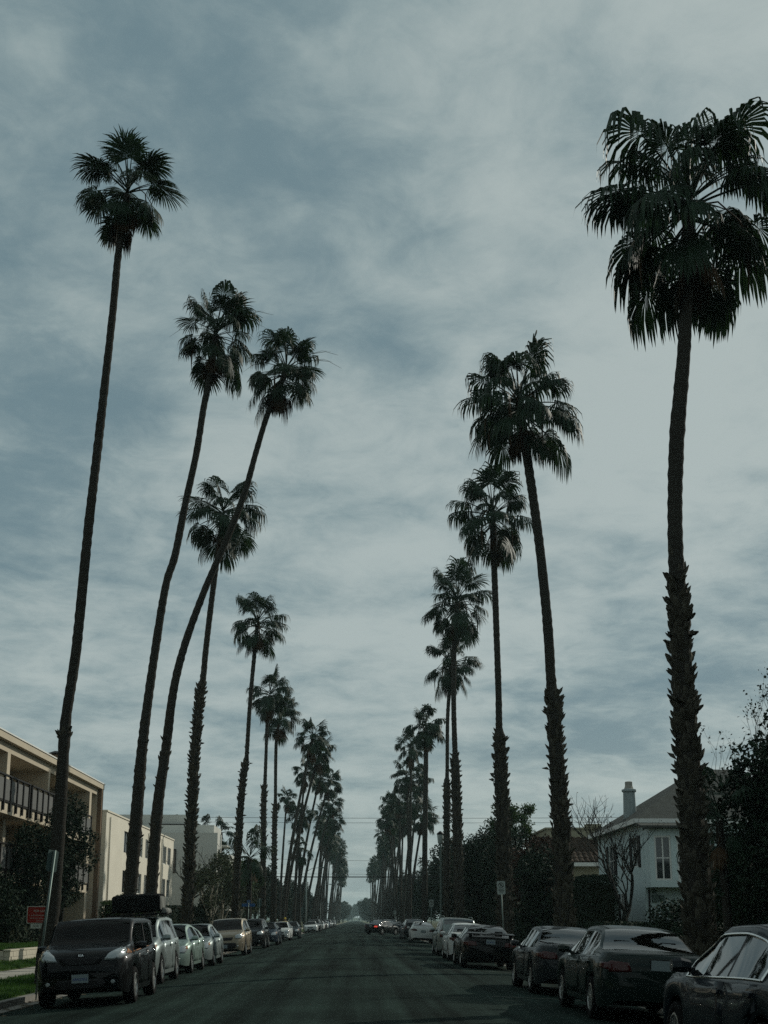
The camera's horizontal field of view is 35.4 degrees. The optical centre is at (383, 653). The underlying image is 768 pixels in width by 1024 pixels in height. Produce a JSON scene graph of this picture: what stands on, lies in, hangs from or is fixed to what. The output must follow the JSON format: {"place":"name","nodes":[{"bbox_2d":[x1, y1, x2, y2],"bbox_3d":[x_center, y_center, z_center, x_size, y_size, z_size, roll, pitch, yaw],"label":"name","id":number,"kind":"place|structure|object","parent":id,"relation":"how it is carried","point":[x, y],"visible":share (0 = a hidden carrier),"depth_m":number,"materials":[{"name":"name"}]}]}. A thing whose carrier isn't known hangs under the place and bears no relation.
{"place":"outdoors","nodes":[
{"label":"outdoors","id":0,"kind":"place"},
{"bbox_2d":[0,967,34,978],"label":"sidewalk","id":1,"kind":"structure","parent":0,"point":[19,972],"depth_m":35.11,"materials":[{"name":"concrete"}]},
{"bbox_2d":[217,869,265,917],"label":"street tree","id":2,"kind":"object","parent":1,"relation":"on","point":[243,890],"visible":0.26,"depth_m":98.66,"materials":[{"name":"green plant"}]},
{"bbox_2d":[0,972,35,999],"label":"grass","id":3,"kind":"structure","parent":0,"point":[23,983],"depth_m":27.80,"materials":[{"name":"green plant"}]},
{"bbox_2d":[0,950,35,970],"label":"lawn","id":4,"kind":"structure","parent":0,"point":[15,967],"depth_m":38.20,"materials":[{"name":"green plant"}]},
{"bbox_2d":[35,791,100,921],"bbox_3d":[-13.758,9.182,51.467,2.821,6.660,2.686,-7,-14,30],"label":"conifer","id":5,"kind":"object","parent":4,"relation":"on","point":[83,843],"visible":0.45,"depth_m":51.46,"materials":[{"name":"green plant"}]},
{"bbox_2d":[98,900,158,917],"bbox_3d":[-14.581,15.268,70.036,1.735,1.726,12.312,0,-13,-1],"label":"hedge","id":6,"kind":"object","parent":4,"relation":"on","point":[105,911],"visible":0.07,"depth_m":64.61,"materials":[{"name":"green plant"}]},
{"bbox_2d":[8,920,438,970],"bbox_3d":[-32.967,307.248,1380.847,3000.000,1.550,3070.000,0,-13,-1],"label":"ground","id":7,"kind":"structure","parent":0,"point":[434,924],"depth_m":317.13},
{"bbox_2d":[0,986,34,1000],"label":"parkway","id":8,"kind":"structure","parent":7,"relation":"on","point":[17,995],"depth_m":25.40,"materials":[{"name":"green plant"}]},
{"bbox_2d":[35,850,58,999],"bbox_3d":[-7.414,5.954,26.297,0.071,3.288,0.310,-7,-20,30],"label":"parking sign","id":9,"kind":"object","parent":8,"relation":"on","point":[52,861],"visible":0.92,"depth_m":26.58,"materials":[{"name":"grey metal"}]},
{"bbox_2d":[34,123,186,983],"bbox_3d":[-7.198,-3.346,31.085,3.000,23.177,3.165,-5,-14,23],"label":"palm tree","id":10,"kind":"object","parent":8,"relation":"on","point":[124,220],"visible":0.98,"depth_m":32.41,"materials":[{"name":"green plant"}]},
{"bbox_2d":[120,279,271,916],"bbox_3d":[-6.024,-1.473,40.957,3.670,23.796,3.660,-10,-16,37],"label":"palm tree","id":11,"kind":"object","parent":8,"relation":"on","point":[236,313],"visible":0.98,"depth_m":42.10,"materials":[{"name":"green plant"}]},
{"bbox_2d":[176,475,267,923],"bbox_3d":[-7.687,2.417,54.602,4.057,22.106,4.258,-9,-15,34],"label":"palm tree","id":12,"kind":"object","parent":8,"relation":"on","point":[202,537],"visible":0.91,"depth_m":55.24,"materials":[{"name":"green plant"}]},
{"bbox_2d":[143,326,336,916],"bbox_3d":[-5.085,-0.878,46.023,6.624,24.822,3.730,-4,-13,18],"label":"palm tree","id":13,"kind":"object","parent":8,"relation":"on","point":[277,401],"visible":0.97,"depth_m":46.78,"materials":[{"name":"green plant"}]},
{"bbox_2d":[227,824,276,918],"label":"palm tree","id":14,"kind":"object","parent":8,"relation":"on","point":[251,866],"visible":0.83,"depth_m":90.18,"materials":[{"name":"green plant"}]},
{"bbox_2d":[230,591,289,917],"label":"palm tree","id":15,"kind":"object","parent":8,"relation":"on","point":[255,642],"visible":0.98,"depth_m":76.71,"materials":[{"name":"green plant"}]},
{"bbox_2d":[246,664,295,919],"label":"palm tree","id":16,"kind":"object","parent":8,"relation":"on","point":[266,712],"visible":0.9,"depth_m":98.84,"materials":[{"name":"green plant"}]},
{"bbox_2d":[261,693,303,921],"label":"palm tree","id":17,"kind":"object","parent":8,"relation":"on","point":[277,734],"visible":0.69,"depth_m":110.69,"materials":[{"name":"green plant"}]},
{"bbox_2d":[280,717,331,921],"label":"palm tree","id":18,"kind":"object","parent":8,"relation":"on","point":[310,748],"visible":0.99,"depth_m":123.93,"materials":[{"name":"green plant"}]},
{"bbox_2d":[0,947,37,960],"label":"retaining wall","id":19,"kind":"structure","parent":7,"relation":"on","point":[18,953],"depth_m":39.53,"materials":[{"name":"beige concrete"}]},
{"bbox_2d":[26,906,45,927],"bbox_3d":[-12.170,9.728,42.610,0.960,1.510,0.135,2,-13,-7],"label":"letting sign","id":20,"kind":"object","parent":19,"relation":"on","point":[35,916],"visible":0.59,"depth_m":42.62,"materials":[{"name":"red"}]},
{"bbox_2d":[0,727,104,922],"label":"apartment building","id":21,"kind":"structure","parent":7,"relation":"on","point":[27,779],"depth_m":56.44,"materials":[{"name":"beige paint"}]},
{"bbox_2d":[97,810,174,917],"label":"apartment building","id":22,"kind":"structure","parent":7,"relation":"on","point":[114,839],"depth_m":74.80,"materials":[{"name":"beige paint"}]},
{"bbox_2d":[121,815,233,909],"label":"apartment building","id":23,"kind":"structure","parent":7,"relation":"on","point":[209,839],"depth_m":103.62,"materials":[{"name":"grey paint"}]},
{"bbox_2d":[191,895,220,923],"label":"shrub","id":24,"kind":"object","parent":7,"relation":"on","point":[198,913],"visible":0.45,"depth_m":81.68,"materials":[{"name":"green plant"}]},
{"bbox_2d":[194,847,233,924],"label":"street tree","id":25,"kind":"object","parent":7,"relation":"on","point":[213,878],"visible":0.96,"depth_m":82.01,"materials":[{"name":"green plant"}]},
{"bbox_2d":[197,853,246,918],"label":"street tree","id":26,"kind":"object","parent":7,"relation":"on","point":[224,891],"visible":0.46,"depth_m":89.41,"materials":[{"name":"green plant"}]},
{"bbox_2d":[215,815,235,851],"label":"palm tree","id":27,"kind":"object","parent":7,"relation":"on","point":[220,823],"visible":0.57,"depth_m":140.23,"materials":[{"name":"green plant"}]},
{"bbox_2d":[277,785,297,921],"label":"palm tree","id":28,"kind":"object","parent":7,"relation":"on","point":[285,800],"visible":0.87,"depth_m":173.14,"materials":[{"name":"green plant"}]},
{"bbox_2d":[285,735,336,917],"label":"palm tree","id":29,"kind":"object","parent":7,"relation":"on","point":[320,765],"visible":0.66,"depth_m":129.50,"materials":[{"name":"green plant"}]},
{"bbox_2d":[406,856,429,919],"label":"broadleaf tree","id":30,"kind":"object","parent":7,"relation":"on","point":[418,906],"visible":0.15,"depth_m":196.32,"materials":[{"name":"green plant"}]},
{"bbox_2d":[413,858,442,921],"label":"broadleaf tree","id":31,"kind":"object","parent":7,"relation":"on","point":[417,884],"visible":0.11,"depth_m":180.82,"materials":[{"name":"green plant"}]},
{"bbox_2d":[428,836,452,913],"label":"broadleaf tree","id":32,"kind":"object","parent":7,"relation":"on","point":[435,867],"visible":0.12,"depth_m":151.96,"materials":[{"name":"green plant"}]},
{"bbox_2d":[427,837,474,916],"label":"broadleaf tree","id":33,"kind":"object","parent":7,"relation":"on","point":[434,889],"visible":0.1,"depth_m":159.24,"materials":[{"name":"green plant"}]},
{"bbox_2d":[531,824,601,888],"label":"house","id":34,"kind":"structure","parent":7,"relation":"on","point":[582,859],"depth_m":78.74,"materials":[{"name":"brown paint"}]},
{"bbox_2d":[588,769,749,921],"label":"house","id":35,"kind":"structure","parent":7,"relation":"on","point":[657,876],"depth_m":55.98,"materials":[{"name":"white paint"}]},
{"bbox_2d":[0,921,663,1023],"bbox_3d":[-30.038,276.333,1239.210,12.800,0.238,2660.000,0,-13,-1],"label":"road","id":36,"kind":"structure","parent":0,"point":[351,972],"depth_m":24.63,"materials":[{"name":"grey asphalt"}]},
{"bbox_2d":[37,917,155,1007],"bbox_3d":[-5.681,6.128,24.099,2.077,1.615,4.138,-2,-12,-3],"label":"parked car","id":37,"kind":"object","parent":36,"relation":"on","point":[77,958],"visible":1,"depth_m":22.59,"materials":[{"name":"black paint"}]},
{"bbox_2d":[0,952,225,1008],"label":"kerb","id":38,"kind":"structure","parent":36,"relation":"on","point":[10,1002],"depth_m":24.49,"materials":[{"name":"concrete"}]},
{"bbox_2d":[0,942,269,1012],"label":"gutter","id":39,"kind":"object","parent":36,"relation":"on","point":[17,1007],"visible":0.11,"depth_m":24.19,"materials":[{"name":"concrete"}]},
{"bbox_2d":[173,924,204,972],"bbox_3d":[-6.748,9.308,37.959,2.042,1.490,4.512,-3,-12,-2],"label":"parked car","id":40,"kind":"object","parent":39,"relation":"on","point":[191,946],"visible":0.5,"depth_m":37.13,"materials":[{"name":"paint"}]},
{"bbox_2d":[189,924,222,965],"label":"parked car","id":41,"kind":"object","parent":39,"relation":"on","point":[213,939],"visible":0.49,"depth_m":42.91,"materials":[{"name":"silver paint"}]},
{"bbox_2d":[212,918,251,954],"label":"parked car","id":42,"kind":"object","parent":39,"relation":"on","point":[236,934],"visible":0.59,"depth_m":55.05,"materials":[{"name":"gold paint"}]},
{"bbox_2d":[247,919,268,947],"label":"parked car","id":43,"kind":"object","parent":39,"relation":"on","point":[259,928],"visible":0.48,"depth_m":68.76,"materials":[{"name":"black paint"}]},
{"bbox_2d":[252,922,281,946],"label":"parked car","id":44,"kind":"object","parent":39,"relation":"on","point":[275,934],"visible":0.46,"depth_m":77.89,"materials":[{"name":"blue paint"}]},
{"bbox_2d":[275,922,292,940],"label":"parked car","id":45,"kind":"object","parent":39,"relation":"on","point":[286,929],"visible":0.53,"depth_m":94.30,"materials":[{"name":"white paint"}]},
{"bbox_2d":[109,914,179,983],"bbox_3d":[-6.522,7.739,31.539,2.109,1.766,4.632,-3,-12,-3],"label":"parked car","id":46,"kind":"object","parent":36,"relation":"on","point":[165,939],"visible":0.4,"depth_m":31.25,"materials":[{"name":"silver paint"}]},
{"bbox_2d":[106,893,170,917],"bbox_3d":[-6.507,6.700,32.016,1.560,0.557,1.350,-3,-12,-4],"label":"roof bag","id":47,"kind":"object","parent":46,"relation":"on","point":[139,903],"visible":0.94,"depth_m":31.38,"materials":[{"name":"fabric"}]},
{"bbox_2d":[364,920,398,934],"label":"moving car","id":48,"kind":"object","parent":36,"relation":"on","point":[381,927],"visible":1,"depth_m":125.68,"materials":[{"name":"black paint"}]},
{"bbox_2d":[407,922,433,942],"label":"parked car","id":49,"kind":"object","parent":36,"relation":"on","point":[420,931],"visible":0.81,"depth_m":86.76,"materials":[{"name":"white paint"}]},
{"bbox_2d":[431,915,474,954],"bbox_3d":[3.245,13.024,55.457,2.109,1.766,4.632,4,-13,-1],"label":"parked car","id":50,"kind":"object","parent":36,"relation":"on","point":[445,924],"visible":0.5,"depth_m":53.66,"materials":[{"name":"silver paint"}]},
{"bbox_2d":[440,923,489,962],"bbox_3d":[3.326,11.669,48.697,2.004,1.475,4.518,3,-13,-1],"label":"parked car","id":51,"kind":"object","parent":36,"relation":"on","point":[448,941],"visible":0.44,"depth_m":47.65,"materials":[{"name":"white paint"}]},
{"bbox_2d":[451,924,515,969],"bbox_3d":[3.439,10.159,41.792,2.090,1.430,4.801,3,-13,-1],"label":"parked car","id":52,"kind":"object","parent":36,"relation":"on","point":[482,943],"visible":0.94,"depth_m":39.61,"materials":[{"name":"black paint"}]},
{"bbox_2d":[510,926,586,992],"bbox_3d":[4.068,7.046,27.752,2.090,1.465,4.838,4,-13,-1],"label":"parked car","id":53,"kind":"object","parent":36,"relation":"on","point":[536,954],"visible":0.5,"depth_m":26.53,"materials":[{"name":"grey paint"}]},
{"bbox_2d":[558,925,700,1018],"bbox_3d":[4.240,5.528,21.003,2.132,1.509,4.838,4,-13,-1],"label":"parked car","id":54,"kind":"object","parent":36,"relation":"on","point":[601,968],"visible":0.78,"depth_m":19.42,"materials":[{"name":"black paint"}]},
{"bbox_2d":[663,924,767,1023],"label":"parked car","id":55,"kind":"object","parent":36,"relation":"on","point":[723,979],"visible":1,"depth_m":11.48,"materials":[{"name":"paint"}]},
{"bbox_2d":[0,0,767,917],"label":"sky","id":56,"kind":"structure","parent":0,"point":[398,184],"materials":[{"name":"grey"}]},
{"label":"lawn","id":57,"kind":"structure","parent":0,"visible":0},
{"bbox_2d":[435,856,472,917],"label":"broadleaf tree","id":58,"kind":"object","parent":57,"relation":"on","point":[452,908],"visible":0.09,"depth_m":109.55,"materials":[{"name":"green plant"}]},
{"bbox_2d":[450,825,494,924],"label":"broadleaf tree","id":59,"kind":"object","parent":57,"relation":"on","point":[473,859],"visible":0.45,"depth_m":90.14,"materials":[{"name":"green plant"}]},
{"bbox_2d":[478,822,525,917],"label":"broadleaf tree","id":60,"kind":"object","parent":57,"relation":"on","point":[491,874],"visible":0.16,"depth_m":78.96,"materials":[{"name":"green plant"}]},
{"bbox_2d":[464,904,553,943],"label":"hedge","id":61,"kind":"object","parent":57,"relation":"on","point":[520,936],"visible":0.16,"depth_m":74.09,"materials":[{"name":"green plant"}]},
{"bbox_2d":[483,802,537,852],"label":"broadleaf tree","id":62,"kind":"object","parent":57,"relation":"on","point":[526,811],"visible":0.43,"depth_m":86.57,"materials":[{"name":"green plant"}]},
{"bbox_2d":[510,831,553,928],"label":"broadleaf tree","id":63,"kind":"object","parent":57,"relation":"on","point":[537,843],"visible":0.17,"depth_m":68.50,"materials":[{"name":"green plant"}]},
{"bbox_2d":[512,842,580,935],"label":"broadleaf tree","id":64,"kind":"object","parent":57,"relation":"on","point":[536,870],"visible":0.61,"depth_m":61.54,"materials":[{"name":"green plant"}]},
{"bbox_2d":[572,874,620,928],"bbox_3d":[9.614,12.064,55.952,1.626,3.476,6.311,0,-13,-1],"label":"hedge","id":65,"kind":"object","parent":57,"relation":"on","point":[595,901],"visible":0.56,"depth_m":53.44,"materials":[{"name":"green plant"}]},
{"bbox_2d":[568,792,662,921],"bbox_3d":[9.873,9.333,50.938,3.738,6.854,3.545,-11,-17,40],"label":"bare tree","id":66,"kind":"object","parent":57,"relation":"on","point":[625,915],"visible":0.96,"depth_m":50.71,"materials":[{"name":"brown plant"}]},
{"bbox_2d":[584,920,738,938],"bbox_3d":[9.332,10.187,42.537,1.222,1.478,19.298,0,-13,-1],"label":"hedge","id":67,"kind":"object","parent":57,"relation":"on","point":[678,932],"visible":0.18,"depth_m":40.38,"materials":[{"name":"green plant"}]},
{"bbox_2d":[644,897,683,929],"bbox_3d":[9.787,8.820,38.681,2.728,2.441,2.556,11,-16,-40],"label":"shrub","id":68,"kind":"object","parent":57,"relation":"on","point":[672,914],"visible":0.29,"depth_m":38.66,"materials":[{"name":"green plant"}]},
{"bbox_2d":[700,661,767,788],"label":"tree","id":69,"kind":"object","parent":57,"relation":"on","point":[753,712],"visible":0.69,"depth_m":35.43,"materials":[{"name":"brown plant"}]},
{"bbox_2d":[707,709,767,922],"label":"broadleaf tree","id":70,"kind":"object","parent":57,"relation":"on","point":[757,769],"visible":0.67,"depth_m":31.64,"materials":[{"name":"green plant"}]},
{"bbox_2d":[708,834,767,925],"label":"hedge","id":71,"kind":"object","parent":57,"relation":"on","point":[718,910],"visible":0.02,"depth_m":42.52,"materials":[{"name":"green plant"}]},
{"bbox_2d":[710,844,767,925],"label":"shrub","id":72,"kind":"object","parent":57,"relation":"on","point":[760,890],"visible":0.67,"depth_m":29.97,"materials":[{"name":"green plant"}]},
{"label":"parkway","id":73,"kind":"structure","parent":0,"visible":0},
{"bbox_2d":[402,703,445,921],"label":"palm tree","id":74,"kind":"object","parent":73,"relation":"on","point":[428,734],"visible":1,"depth_m":115.02,"materials":[{"name":"green plant"}]},
{"bbox_2d":[422,633,483,917],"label":"palm tree","id":75,"kind":"object","parent":73,"relation":"on","point":[444,682],"visible":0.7,"depth_m":88.41,"materials":[{"name":"green plant"}]},
{"bbox_2d":[421,555,491,918],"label":"palm tree","id":76,"kind":"object","parent":73,"relation":"on","point":[458,628],"visible":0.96,"depth_m":78.32,"materials":[{"name":"green plant"}]},
{"bbox_2d":[445,461,532,938],"bbox_3d":[4.978,2.175,54.712,3.945,22.620,3.838,5,-13,-20],"label":"palm tree","id":77,"kind":"object","parent":73,"relation":"on","point":[502,545],"visible":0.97,"depth_m":55.33,"materials":[{"name":"green plant"}]},
{"bbox_2d":[453,330,583,926],"bbox_3d":[4.694,-0.514,39.764,4.384,21.400,4.643,-8,-15,32],"label":"palm tree","id":78,"kind":"object","parent":73,"relation":"on","point":[531,443],"visible":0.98,"depth_m":40.28,"materials":[{"name":"green plant"}]},
{"bbox_2d":[575,97,767,955],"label":"palm tree","id":79,"kind":"object","parent":73,"relation":"on","point":[686,300],"visible":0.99,"depth_m":25.28,"materials":[{"name":"green plant"}]},
{"bbox_3d":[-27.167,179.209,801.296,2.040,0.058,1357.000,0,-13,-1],"label":"parkway","id":80,"kind":"structure","parent":0,"visible":0},
{"bbox_2d":[287,837,313,924],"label":"palm tree","id":81,"kind":"object","parent":80,"relation":"on","point":[302,861],"visible":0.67,"depth_m":147.04,"materials":[{"name":"green plant"}]},
{"bbox_2d":[285,802,316,916],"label":"palm tree","id":82,"kind":"object","parent":80,"relation":"on","point":[310,816],"visible":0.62,"depth_m":148.46,"materials":[{"name":"green plant"}]},
{"bbox_2d":[291,758,318,920],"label":"palm tree","id":83,"kind":"object","parent":80,"relation":"on","point":[298,779],"visible":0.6,"depth_m":146.01,"materials":[{"name":"green plant"}]},
{"bbox_2d":[295,770,333,920],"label":"palm tree","id":84,"kind":"object","parent":80,"relation":"on","point":[319,787],"visible":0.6,"depth_m":153.15,"materials":[{"name":"green plant"}]},
{"bbox_2d":[301,768,342,907],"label":"palm tree","id":85,"kind":"object","parent":80,"relation":"on","point":[337,787],"visible":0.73,"depth_m":160.78,"materials":[{"name":"green plant"}]},
{"bbox_2d":[303,790,345,929],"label":"palm tree","id":86,"kind":"object","parent":80,"relation":"on","point":[331,811],"visible":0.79,"depth_m":184.08,"materials":[{"name":"green plant"}]},
{"bbox_2d":[314,814,334,918],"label":"palm tree","id":87,"kind":"object","parent":80,"relation":"on","point":[325,836],"visible":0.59,"depth_m":217.94,"materials":[{"name":"green plant"}]},
{"bbox_2d":[311,809,346,919],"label":"palm tree","id":88,"kind":"object","parent":80,"relation":"on","point":[334,824],"visible":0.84,"depth_m":203.28,"materials":[{"name":"green plant"}]},
{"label":"sidewalk","id":89,"kind":"structure","parent":0,"visible":0},
{"bbox_2d":[676,767,767,932],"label":"palm tree","id":90,"kind":"object","parent":89,"relation":"on","point":[720,854],"visible":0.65,"depth_m":30.66,"materials":[{"name":"green plant"}]},
{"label":"lawn","id":91,"kind":"structure","parent":0,"visible":0},
{"bbox_2d":[0,862,27,932],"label":"broadleaf tree","id":92,"kind":"object","parent":91,"relation":"on","point":[7,898],"visible":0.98,"depth_m":44.43,"materials":[{"name":"green plant"}]},
{"bbox_2d":[0,941,37,949],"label":"grass","id":93,"kind":"structure","parent":91,"relation":"on","point":[3,946],"depth_m":42.10,"materials":[{"name":"green plant"}]},
{"bbox_2d":[0,918,40,943],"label":"hedge","id":94,"kind":"object","parent":91,"relation":"on","point":[26,933],"visible":0.45,"depth_m":45.21,"materials":[{"name":"green plant"}]},
{"bbox_2d":[3,821,70,929],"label":"broadleaf tree","id":95,"kind":"object","parent":91,"relation":"on","point":[31,898],"visible":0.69,"depth_m":47.89,"materials":[{"name":"green plant"}]},
{"bbox_3d":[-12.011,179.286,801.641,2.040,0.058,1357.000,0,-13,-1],"label":"parkway","id":96,"kind":"structure","parent":0,"visible":0},
{"bbox_2d":[377,835,393,901],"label":"palm tree","id":97,"kind":"object","parent":96,"relation":"on","point":[385,850],"visible":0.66,"depth_m":270.76,"materials":[{"name":"green plant"}]},
{"bbox_2d":[375,805,398,920],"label":"palm tree","id":98,"kind":"object","parent":96,"relation":"on","point":[381,824],"visible":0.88,"depth_m":193.84,"materials":[{"name":"green plant"}]},
{"bbox_2d":[378,790,401,919],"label":"palm tree","id":99,"kind":"object","parent":96,"relation":"on","point":[384,801],"visible":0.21,"depth_m":217.00,"materials":[{"name":"green plant"}]},
{"bbox_2d":[382,790,408,922],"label":"palm tree","id":100,"kind":"object","parent":96,"relation":"on","point":[398,812],"visible":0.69,"depth_m":176.25,"materials":[{"name":"green plant"}]},
{"bbox_2d":[392,801,406,875],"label":"palm tree","id":101,"kind":"object","parent":96,"relation":"on","point":[403,824],"visible":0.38,"depth_m":183.04,"materials":[{"name":"green plant"}]},
{"bbox_2d":[391,760,423,915],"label":"palm tree","id":102,"kind":"object","parent":96,"relation":"on","point":[405,787],"visible":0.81,"depth_m":149.26,"materials":[{"name":"green plant"}]},
{"bbox_2d":[394,730,423,918],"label":"palm tree","id":103,"kind":"object","parent":96,"relation":"on","point":[410,760],"visible":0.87,"depth_m":145.69,"materials":[{"name":"green plant"}]},
{"bbox_2d":[401,794,421,923],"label":"palm tree","id":104,"kind":"object","parent":96,"relation":"on","point":[406,868],"visible":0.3,"depth_m":169.33,"materials":[{"name":"green plant"}]},
{"bbox_2d":[405,763,433,918],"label":"palm tree","id":105,"kind":"object","parent":96,"relation":"on","point":[417,792],"visible":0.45,"depth_m":158.86,"materials":[{"name":"green plant"}]},
{"bbox_2d":[412,796,439,896],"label":"palm tree","id":106,"kind":"object","parent":96,"relation":"on","point":[418,826],"visible":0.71,"depth_m":150.43,"materials":[{"name":"green plant"}]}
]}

